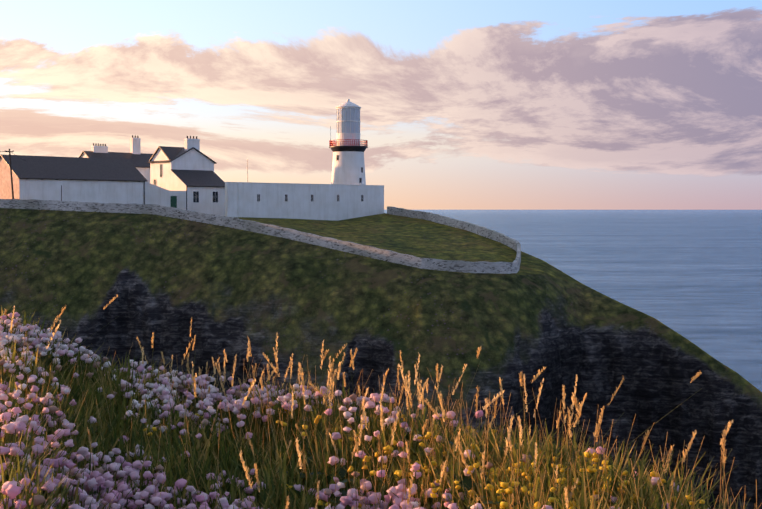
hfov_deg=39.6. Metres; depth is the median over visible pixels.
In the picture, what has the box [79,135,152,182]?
keepers house
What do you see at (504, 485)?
yellow vetch
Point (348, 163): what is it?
lighthouse tower
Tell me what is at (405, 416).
seed grass stems
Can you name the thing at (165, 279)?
headland
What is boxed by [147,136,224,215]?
keepers house front
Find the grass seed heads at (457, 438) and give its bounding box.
[4,295,732,508]
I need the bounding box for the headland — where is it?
[0,208,761,508]
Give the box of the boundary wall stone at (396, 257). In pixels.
[0,199,520,273]
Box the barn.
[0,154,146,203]
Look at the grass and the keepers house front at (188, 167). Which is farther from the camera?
the keepers house front at (188, 167)
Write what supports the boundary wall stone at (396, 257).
on the headland
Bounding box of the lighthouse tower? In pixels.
[329,99,367,184]
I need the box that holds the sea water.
[384,210,761,391]
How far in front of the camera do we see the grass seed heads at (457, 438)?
3.31 m
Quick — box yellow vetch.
[143,404,704,508]
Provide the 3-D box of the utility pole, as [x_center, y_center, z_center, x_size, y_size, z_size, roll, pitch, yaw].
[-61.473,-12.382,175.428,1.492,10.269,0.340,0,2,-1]
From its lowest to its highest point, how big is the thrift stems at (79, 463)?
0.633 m
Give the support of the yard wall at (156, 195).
on the headland
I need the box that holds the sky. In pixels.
[0,0,761,209]
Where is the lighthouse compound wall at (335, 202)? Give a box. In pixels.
[224,182,383,220]
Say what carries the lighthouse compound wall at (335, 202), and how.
on the headland
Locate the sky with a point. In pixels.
(464, 104)
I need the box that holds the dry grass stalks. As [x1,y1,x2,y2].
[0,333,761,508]
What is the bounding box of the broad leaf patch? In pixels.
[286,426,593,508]
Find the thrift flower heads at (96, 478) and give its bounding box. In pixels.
[0,312,708,508]
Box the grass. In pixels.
[0,305,755,508]
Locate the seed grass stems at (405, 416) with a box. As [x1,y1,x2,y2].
[8,318,731,508]
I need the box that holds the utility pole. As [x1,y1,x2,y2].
[5,149,13,198]
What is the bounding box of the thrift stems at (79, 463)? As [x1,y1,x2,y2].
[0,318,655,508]
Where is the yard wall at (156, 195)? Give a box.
[145,182,185,209]

